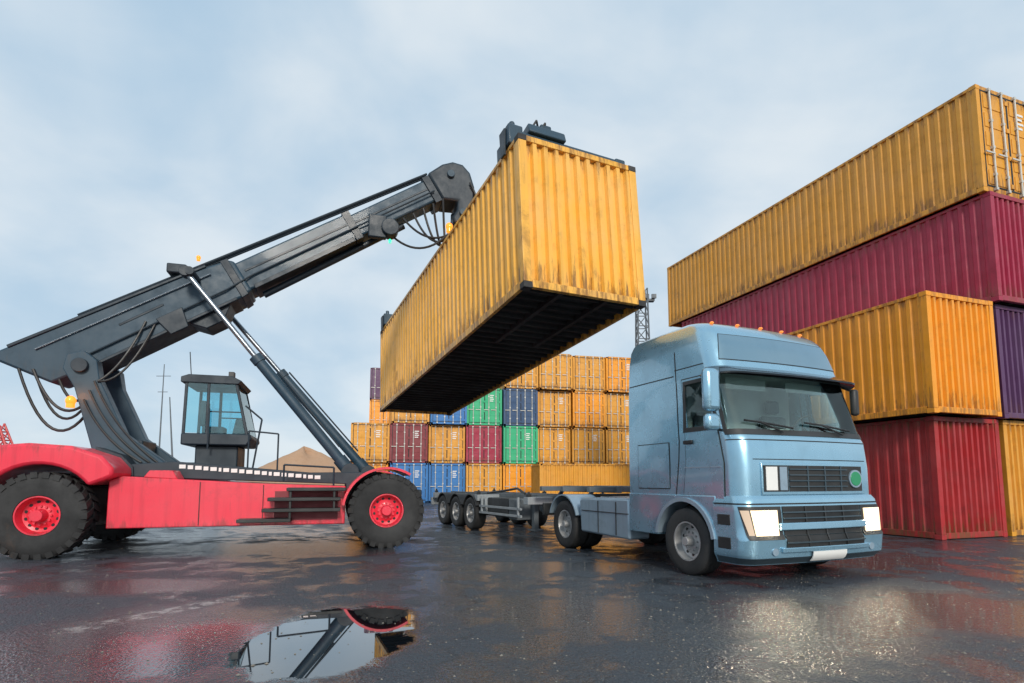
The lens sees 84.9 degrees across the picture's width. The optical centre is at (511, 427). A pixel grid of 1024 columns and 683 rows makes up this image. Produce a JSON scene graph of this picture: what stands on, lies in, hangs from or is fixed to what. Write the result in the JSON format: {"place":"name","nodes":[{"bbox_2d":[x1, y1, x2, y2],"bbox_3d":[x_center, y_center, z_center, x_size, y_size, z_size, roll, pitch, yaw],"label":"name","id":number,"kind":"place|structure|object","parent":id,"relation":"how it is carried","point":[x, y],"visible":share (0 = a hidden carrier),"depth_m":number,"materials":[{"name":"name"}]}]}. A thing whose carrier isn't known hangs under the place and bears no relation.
{"place":"outdoors","nodes":[
{"label":"outdoors","id":0,"kind":"place"},
{"bbox_2d":[0,501,1023,682],"bbox_3d":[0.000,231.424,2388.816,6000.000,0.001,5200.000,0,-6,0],"label":"ground","id":1,"kind":"structure","parent":0,"point":[338,606],"depth_m":6.06,"materials":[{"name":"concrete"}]},
{"bbox_2d":[0,423,13,444],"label":"crane mast","id":2,"kind":"object","parent":1,"relation":"on","point":[2,437],"visible":0.22,"depth_m":78.54,"materials":[{"name":"red metal"}]},
{"bbox_2d":[159,364,164,446],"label":"light mast","id":3,"kind":"object","parent":1,"relation":"on","point":[161,409],"visible":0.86,"depth_m":69.45,"materials":[{"name":"metal"}]},
{"bbox_2d":[169,397,172,455],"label":"light mast","id":4,"kind":"object","parent":1,"relation":"on","point":[171,429],"visible":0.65,"depth_m":70.23,"materials":[{"name":"metal"}]},
{"bbox_2d":[250,446,344,484],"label":"sand mound","id":5,"kind":"object","parent":1,"relation":"on","point":[303,455],"visible":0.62,"depth_m":67.67,"materials":[{"name":"beige sand"}]},
{"bbox_2d":[0,120,624,559],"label":"reach stacker","id":6,"kind":"object","parent":1,"relation":"on","point":[122,476],"visible":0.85,"depth_m":12.07,"materials":[{"name":"red paint"}]},
{"bbox_2d":[380,133,645,415],"bbox_3d":[-1.128,-3.010,16.122,2.742,3.080,11.808,3,-11,-25],"label":"shipping container","id":7,"kind":"object","parent":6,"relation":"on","point":[535,261],"visible":0.99,"depth_m":11.60,"materials":[{"name":"metal"}]},
{"bbox_2d":[353,463,387,470],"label":"shipping container","id":8,"kind":"object","parent":1,"relation":"on","point":[376,465],"visible":0.12,"depth_m":36.41,"materials":[{"name":"metal"}]},
{"bbox_2d":[350,422,389,462],"bbox_3d":[-10.578,1.536,42.145,2.440,2.574,12.285,1,-6,-13],"label":"shipping container","id":9,"kind":"object","parent":8,"relation":"on","point":[370,442],"visible":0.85,"depth_m":36.29,"materials":[{"name":"metal"}]},
{"bbox_2d":[353,423,370,460],"bbox_3d":[-9.721,0.960,36.123,1.150,2.475,0.115,1,-6,-13],"label":"door","id":10,"kind":"structure","parent":9,"relation":"in","point":[361,432],"depth_m":36.15,"materials":[{"name":"yellow paint"}]},
{"bbox_2d":[370,424,387,461],"bbox_3d":[-8.680,0.984,36.367,1.150,2.475,0.115,1,-6,-13],"label":"door","id":11,"kind":"structure","parent":9,"relation":"in","point":[378,433],"depth_m":36.38,"materials":[{"name":"yellow paint"}]},
{"bbox_2d":[370,464,385,470],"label":"door","id":12,"kind":"structure","parent":8,"relation":"in","point":[375,466],"depth_m":36.40,"materials":[{"name":"orange paint"}]},
{"bbox_2d":[388,463,427,502],"bbox_3d":[-8.084,4.164,42.279,2.440,2.574,12.285,1,-6,-13],"label":"shipping container","id":13,"kind":"object","parent":1,"relation":"on","point":[418,477],"visible":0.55,"depth_m":36.55,"materials":[{"name":"blue metal"}]},
{"bbox_2d":[392,464,409,479],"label":"door","id":14,"kind":"structure","parent":13,"relation":"in","point":[405,467],"depth_m":36.39,"materials":[{"name":"blue paint"}]},
{"bbox_2d":[388,423,427,465],"bbox_3d":[-8.142,1.574,42.547,2.440,2.574,12.285,1,-6,-13],"label":"shipping container","id":15,"kind":"object","parent":13,"relation":"on","point":[408,442],"visible":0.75,"depth_m":36.66,"materials":[{"name":"red metal"}]},
{"bbox_2d":[391,424,409,461],"bbox_3d":[-7.280,0.999,36.527,1.150,2.475,0.115,1,-6,-13],"label":"door","id":16,"kind":"structure","parent":15,"relation":"in","point":[400,433],"depth_m":36.54,"materials":[{"name":"red paint"}]},
{"bbox_2d":[389,412,428,423],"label":"shipping container","id":17,"kind":"object","parent":15,"relation":"on","point":[400,417],"visible":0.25,"depth_m":36.89,"materials":[{"name":"orange metal"}]},
{"bbox_2d":[394,412,410,421],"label":"door","id":18,"kind":"structure","parent":17,"relation":"in","point":[398,416],"depth_m":36.74,"materials":[{"name":"yellow paint"}]},
{"bbox_2d":[411,413,426,422],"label":"door","id":19,"kind":"structure","parent":17,"relation":"in","point":[415,417],"depth_m":36.98,"materials":[{"name":"yellow paint"}]},
{"bbox_2d":[408,424,425,461],"bbox_3d":[-6.245,1.022,36.769,1.150,2.475,0.115,1,-6,-13],"label":"door","id":20,"kind":"structure","parent":15,"relation":"in","point":[417,433],"depth_m":36.79,"materials":[{"name":"red paint"}]},
{"bbox_2d":[409,464,425,500],"bbox_3d":[-6.181,3.613,36.502,1.150,2.475,0.115,1,-6,-13],"label":"door","id":21,"kind":"structure","parent":13,"relation":"in","point":[417,476],"depth_m":36.56,"materials":[{"name":"blue paint"}]},
{"bbox_2d":[427,463,464,501],"bbox_3d":[-5.743,4.271,43.385,2.440,2.574,12.285,1,-6,-13],"label":"shipping container","id":22,"kind":"object","parent":1,"relation":"on","point":[446,477],"visible":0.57,"depth_m":37.52,"materials":[{"name":"blue metal"}]},
{"bbox_2d":[430,464,447,496],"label":"door","id":23,"kind":"structure","parent":22,"relation":"in","point":[438,472],"depth_m":37.40,"materials":[{"name":"blue paint"}]},
{"bbox_2d":[427,425,464,463],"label":"shipping container","id":24,"kind":"object","parent":22,"relation":"on","point":[446,444],"visible":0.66,"depth_m":37.77,"materials":[{"name":"metal"}]},
{"bbox_2d":[430,425,447,461],"bbox_3d":[-4.911,1.105,37.625,1.150,2.475,0.115,1,-6,-13],"label":"door","id":25,"kind":"structure","parent":24,"relation":"in","point":[438,434],"depth_m":37.63,"materials":[{"name":"yellow paint"}]},
{"bbox_2d":[428,406,466,425],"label":"shipping container","id":26,"kind":"object","parent":24,"relation":"on","point":[459,417],"visible":0.19,"depth_m":37.63,"materials":[{"name":"blue metal"}]},
{"bbox_2d":[433,414,448,422],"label":"door","id":27,"kind":"structure","parent":26,"relation":"in","point":[437,418],"depth_m":37.40,"materials":[{"name":"blue paint"}]},
{"bbox_2d":[449,407,464,423],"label":"door","id":28,"kind":"structure","parent":26,"relation":"in","point":[459,416],"depth_m":37.69,"materials":[{"name":"blue paint"}]},
{"bbox_2d":[446,426,462,462],"bbox_3d":[-3.870,1.128,37.869,1.150,2.475,0.115,1,-6,-13],"label":"door","id":29,"kind":"structure","parent":24,"relation":"in","point":[454,447],"depth_m":37.88,"materials":[{"name":"yellow paint"}]},
{"bbox_2d":[446,464,462,491],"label":"door","id":30,"kind":"structure","parent":22,"relation":"in","point":[454,472],"depth_m":37.64,"materials":[{"name":"blue paint"}]},
{"bbox_2d":[465,464,501,491],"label":"shipping container","id":31,"kind":"object","parent":1,"relation":"on","point":[484,477],"visible":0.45,"depth_m":37.72,"materials":[{"name":"metal"}]},
{"bbox_2d":[468,464,484,491],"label":"door","id":32,"kind":"structure","parent":31,"relation":"in","point":[476,477],"depth_m":37.59,"materials":[{"name":"yellow paint"}]},
{"bbox_2d":[464,425,501,463],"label":"shipping container","id":33,"kind":"object","parent":31,"relation":"on","point":[483,444],"visible":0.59,"depth_m":38.11,"materials":[{"name":"metal"}]},
{"bbox_2d":[468,426,484,462],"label":"door","id":34,"kind":"structure","parent":33,"relation":"in","point":[475,434],"depth_m":37.97,"materials":[{"name":"paint"}]},
{"bbox_2d":[465,388,501,425],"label":"shipping container","id":35,"kind":"object","parent":33,"relation":"on","point":[486,410],"visible":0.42,"depth_m":38.36,"materials":[{"name":"green metal"}]},
{"bbox_2d":[468,396,484,423],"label":"door","id":36,"kind":"structure","parent":35,"relation":"in","point":[476,409],"depth_m":38.17,"materials":[{"name":"green paint"}]},
{"bbox_2d":[484,389,499,424],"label":"door","id":37,"kind":"structure","parent":35,"relation":"in","point":[492,400],"depth_m":38.45,"materials":[{"name":"green paint"}]},
{"bbox_2d":[483,426,499,462],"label":"door","id":38,"kind":"structure","parent":33,"relation":"in","point":[491,447],"depth_m":38.22,"materials":[{"name":"paint"}]},
{"bbox_2d":[483,464,499,490],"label":"door","id":39,"kind":"structure","parent":31,"relation":"in","point":[491,472],"depth_m":37.85,"materials":[{"name":"yellow paint"}]},
{"bbox_2d":[501,464,531,492],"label":"shipping container","id":40,"kind":"object","parent":1,"relation":"on","point":[516,475],"visible":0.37,"depth_m":38.20,"materials":[{"name":"metal"}]},
{"bbox_2d":[505,465,520,491],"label":"door","id":41,"kind":"structure","parent":40,"relation":"in","point":[512,473],"depth_m":38.10,"materials":[{"name":"orange paint"}]},
{"bbox_2d":[501,426,537,463],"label":"shipping container","id":42,"kind":"object","parent":40,"relation":"on","point":[519,444],"visible":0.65,"depth_m":38.53,"materials":[{"name":"green metal"}]},
{"bbox_2d":[506,427,520,462],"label":"door","id":43,"kind":"structure","parent":42,"relation":"in","point":[513,435],"depth_m":38.40,"materials":[{"name":"green paint"}]},
{"bbox_2d":[501,388,537,426],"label":"shipping container","id":44,"kind":"object","parent":42,"relation":"on","point":[519,407],"visible":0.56,"depth_m":38.77,"materials":[{"name":"blue metal"}]},
{"bbox_2d":[506,389,520,424],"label":"door","id":45,"kind":"structure","parent":44,"relation":"in","point":[513,397],"depth_m":38.65,"materials":[{"name":"blue paint"}]},
{"bbox_2d":[500,366,537,389],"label":"shipping container","id":46,"kind":"object","parent":44,"relation":"on","point":[528,380],"visible":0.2,"depth_m":39.01,"materials":[{"name":"orange metal"}]},
{"bbox_2d":[506,375,521,387],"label":"door","id":47,"kind":"structure","parent":46,"relation":"in","point":[516,382],"depth_m":38.80,"materials":[{"name":"yellow paint"}]},
{"bbox_2d":[521,368,536,387],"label":"door","id":48,"kind":"structure","parent":46,"relation":"in","point":[528,379],"depth_m":39.06,"materials":[{"name":"yellow paint"}]},
{"bbox_2d":[520,390,535,424],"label":"door","id":49,"kind":"structure","parent":44,"relation":"in","point":[528,398],"depth_m":38.89,"materials":[{"name":"blue paint"}]},
{"bbox_2d":[521,427,535,462],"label":"door","id":50,"kind":"structure","parent":42,"relation":"in","point":[528,435],"depth_m":38.65,"materials":[{"name":"green paint"}]},
{"bbox_2d":[520,465,531,492],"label":"door","id":51,"kind":"structure","parent":40,"relation":"in","point":[525,471],"depth_m":38.31,"materials":[{"name":"orange paint"}]},
{"bbox_2d":[431,485,629,530],"bbox_3d":[0.419,2.296,16.011,2.480,1.303,9.640,3,-6,-27],"label":"container chassis trailer","id":52,"kind":"object","parent":1,"relation":"on","point":[471,510],"visible":0.92,"depth_m":15.91,"materials":[{"name":"grey metal"}]},
{"bbox_2d":[531,464,629,493],"bbox_3d":[4.393,3.466,34.239,6.060,2.424,2.440,1,-6,-10],"label":"shipping container","id":53,"kind":"object","parent":1,"relation":"on","point":[580,474],"visible":0.67,"depth_m":33.10,"materials":[{"name":"metal"}]},
{"bbox_2d":[542,321,882,574],"bbox_3d":[3.048,0.449,10.802,3.363,3.983,6.408,2,-6,-23],"label":"truck tractor","id":54,"kind":"object","parent":1,"relation":"on","point":[735,457],"visible":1,"depth_m":8.45,"materials":[{"name":"blue metal"}]},
{"bbox_2d":[815,416,1007,539],"bbox_3d":[9.386,1.794,19.672,2.448,3.000,12.208,2,-6,-20],"label":"shipping container","id":55,"kind":"object","parent":1,"relation":"on","point":[937,477],"visible":0.37,"depth_m":14.12,"materials":[{"name":"red metal"}]},
{"bbox_2d":[788,290,1001,427],"bbox_3d":[10.024,-1.504,16.504,2.448,2.950,6.068,2,-6,-20],"label":"shipping container","id":56,"kind":"object","parent":55,"relation":"on","point":[925,353],"visible":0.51,"depth_m":13.95,"materials":[{"name":"metal"}]},
{"bbox_2d":[998,420,1023,536],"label":"shipping container","id":57,"kind":"object","parent":1,"relation":"on","point":[1011,435],"visible":0.15,"depth_m":14.58,"materials":[{"name":"metal"}]},
{"bbox_2d":[977,304,1023,420],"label":"shipping container","id":58,"kind":"object","parent":57,"relation":"on","point":[1009,327],"visible":0.04,"depth_m":14.63,"materials":[{"name":"purple metal"}]},
{"bbox_2d":[682,191,1023,333],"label":"shipping container","id":59,"kind":"object","parent":58,"relation":"on","point":[973,248],"visible":0.48,"depth_m":16.48,"materials":[{"name":"metal"}]},
{"bbox_2d":[667,84,1023,327],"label":"shipping container","id":60,"kind":"object","parent":59,"relation":"on","point":[965,145],"visible":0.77,"depth_m":17.63,"materials":[{"name":"metal"}]},
{"bbox_2d":[979,87,1014,193],"bbox_3d":[12.940,-7.636,14.932,1.150,2.845,0.115,2,-6,-20],"label":"door","id":61,"kind":"structure","parent":60,"relation":"in","point":[996,132],"depth_m":14.92,"materials":[{"name":"yellow paint"}]},
{"bbox_2d":[1005,97,1023,197],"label":"door","id":62,"kind":"structure","parent":60,"relation":"in","point":[1015,111],"depth_m":15.23,"materials":[{"name":"yellow paint"}]},
{"bbox_2d":[0,0,1023,480],"label":"sky","id":63,"kind":"structure","parent":0,"point":[138,137],"materials":[{"name":"blue"}]},
{"bbox_2d":[635,288,656,346],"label":"lattice tower","id":64,"kind":"structure","parent":0,"point":[637,313],"depth_m":53.97,"materials":[{"name":"metal"}]},
{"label":"shipping container","id":65,"kind":"object","parent":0,"visible":0},
{"bbox_2d":[537,427,570,463],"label":"shipping container","id":66,"kind":"object","parent":65,"relation":"on","point":[553,445],"visible":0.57,"depth_m":39.48,"materials":[{"name":"orange metal"}]},
{"bbox_2d":[539,428,553,462],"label":"door","id":67,"kind":"structure","parent":66,"relation":"in","point":[546,436],"depth_m":39.35,"materials":[{"name":"yellow paint"}]},
{"bbox_2d":[537,390,570,427],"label":"shipping container","id":68,"kind":"object","parent":66,"relation":"on","point":[554,409],"visible":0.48,"depth_m":39.61,"materials":[{"name":"orange metal"}]},
{"bbox_2d":[539,391,554,425],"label":"door","id":69,"kind":"structure","parent":68,"relation":"in","point":[547,403],"depth_m":39.48,"materials":[{"name":"yellow paint"}]},
{"bbox_2d":[537,354,572,391],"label":"shipping container","id":70,"kind":"object","parent":68,"relation":"on","point":[555,373],"visible":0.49,"depth_m":39.47,"materials":[{"name":"metal"}]},
{"bbox_2d":[541,356,556,388],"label":"door","id":71,"kind":"structure","parent":70,"relation":"in","point":[548,369],"depth_m":39.30,"materials":[{"name":"yellow paint"}]},
{"bbox_2d":[556,354,570,388],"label":"door","id":72,"kind":"structure","parent":70,"relation":"in","point":[563,362],"depth_m":39.56,"materials":[{"name":"yellow paint"}]},
{"bbox_2d":[554,392,568,426],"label":"door","id":73,"kind":"structure","parent":68,"relation":"in","point":[561,400],"depth_m":39.72,"materials":[{"name":"yellow paint"}]},
{"bbox_2d":[554,428,568,462],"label":"door","id":74,"kind":"structure","parent":66,"relation":"in","point":[561,452],"depth_m":39.60,"materials":[{"name":"yellow paint"}]},
{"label":"shipping container","id":75,"kind":"object","parent":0,"visible":0},
{"bbox_2d":[569,428,604,463],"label":"shipping container","id":76,"kind":"object","parent":75,"relation":"on","point":[587,445],"visible":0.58,"depth_m":39.89,"materials":[{"name":"orange metal"}]},
{"bbox_2d":[574,429,588,462],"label":"door","id":77,"kind":"structure","parent":76,"relation":"in","point":[581,445],"depth_m":39.77,"materials":[{"name":"yellow paint"}]},
{"bbox_2d":[570,391,604,428],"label":"shipping container","id":78,"kind":"object","parent":76,"relation":"on","point":[587,409],"visible":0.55,"depth_m":40.01,"materials":[{"name":"orange metal"}]},
{"bbox_2d":[575,392,589,426],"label":"door","id":79,"kind":"structure","parent":78,"relation":"in","point":[582,404],"depth_m":39.88,"materials":[{"name":"orange paint"}]},
{"bbox_2d":[570,355,604,392],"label":"shipping container","id":80,"kind":"object","parent":78,"relation":"on","point":[588,373],"visible":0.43,"depth_m":40.27,"materials":[{"name":"orange metal"}]},
{"bbox_2d":[575,356,589,390],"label":"door","id":81,"kind":"structure","parent":80,"relation":"in","point":[582,368],"depth_m":40.16,"materials":[{"name":"yellow paint"}]},
{"bbox_2d":[589,357,603,390],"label":"door","id":82,"kind":"structure","parent":80,"relation":"in","point":[596,370],"depth_m":40.40,"materials":[{"name":"yellow paint"}]},
{"bbox_2d":[589,392,603,426],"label":"door","id":83,"kind":"structure","parent":78,"relation":"in","point":[596,415],"depth_m":40.13,"materials":[{"name":"orange paint"}]},
{"bbox_2d":[588,429,602,463],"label":"door","id":84,"kind":"structure","parent":76,"relation":"in","point":[595,437],"depth_m":40.01,"materials":[{"name":"yellow paint"}]},
{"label":"shipping container","id":85,"kind":"object","parent":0,"visible":0},
{"bbox_2d":[603,429,628,463],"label":"shipping container","id":86,"kind":"object","parent":85,"relation":"on","point":[616,442],"visible":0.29,"depth_m":40.48,"materials":[{"name":"orange metal"}]},
{"bbox_2d":[608,429,622,463],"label":"door","id":87,"kind":"structure","parent":86,"relation":"in","point":[615,450],"depth_m":40.43,"materials":[{"name":"yellow paint"}]},
{"bbox_2d":[603,393,628,428],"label":"shipping container","id":88,"kind":"object","parent":86,"relation":"on","point":[616,410],"visible":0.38,"depth_m":40.64,"materials":[{"name":"orange metal"}]},
{"bbox_2d":[607,393,621,427],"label":"door","id":89,"kind":"structure","parent":88,"relation":"in","point":[613,401],"depth_m":40.57,"materials":[{"name":"yellow paint"}]},
{"bbox_2d":[604,357,630,393],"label":"shipping container","id":90,"kind":"object","parent":88,"relation":"on","point":[616,374],"visible":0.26,"depth_m":40.59,"materials":[{"name":"orange metal"}]},
{"bbox_2d":[608,357,622,390],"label":"door","id":91,"kind":"structure","parent":90,"relation":"in","point":[615,378],"depth_m":40.53,"materials":[{"name":"orange paint"}]},
{"bbox_2d":[622,358,630,391],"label":"door","id":92,"kind":"structure","parent":90,"relation":"in","point":[625,362],"depth_m":40.73,"materials":[{"name":"orange paint"}]},
{"bbox_2d":[621,394,628,427],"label":"door","id":93,"kind":"structure","parent":88,"relation":"in","point":[624,398],"depth_m":40.77,"materials":[{"name":"yellow paint"}]},
{"bbox_2d":[622,430,628,463],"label":"door","id":94,"kind":"structure","parent":86,"relation":"in","point":[625,434],"depth_m":40.62,"materials":[{"name":"yellow paint"}]},
{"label":"shipping container","id":95,"kind":"object","parent":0,"visible":0},
{"bbox_2d":[369,400,388,423],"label":"shipping container","id":96,"kind":"object","parent":95,"relation":"on","point":[376,415],"visible":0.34,"depth_m":50.00,"materials":[{"name":"orange metal"}]},
{"bbox_2d":[370,368,379,399],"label":"shipping container","id":97,"kind":"object","parent":96,"relation":"on","point":[374,383],"visible":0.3,"depth_m":50.20,"materials":[{"name":"purple metal"}]},
{"bbox_2d":[371,368,379,398],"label":"door","id":98,"kind":"structure","parent":97,"relation":"in","point":[375,393],"depth_m":50.21,"materials":[{"name":"purple paint"}]},
{"bbox_2d":[370,400,383,422],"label":"door","id":99,"kind":"structure","parent":96,"relation":"in","point":[376,416],"depth_m":49.98,"materials":[{"name":"orange paint"}]},
{"bbox_2d":[383,412,388,423],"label":"door","id":100,"kind":"structure","parent":96,"relation":"in","point":[385,414],"depth_m":50.12,"materials":[{"name":"orange paint"}]}
]}

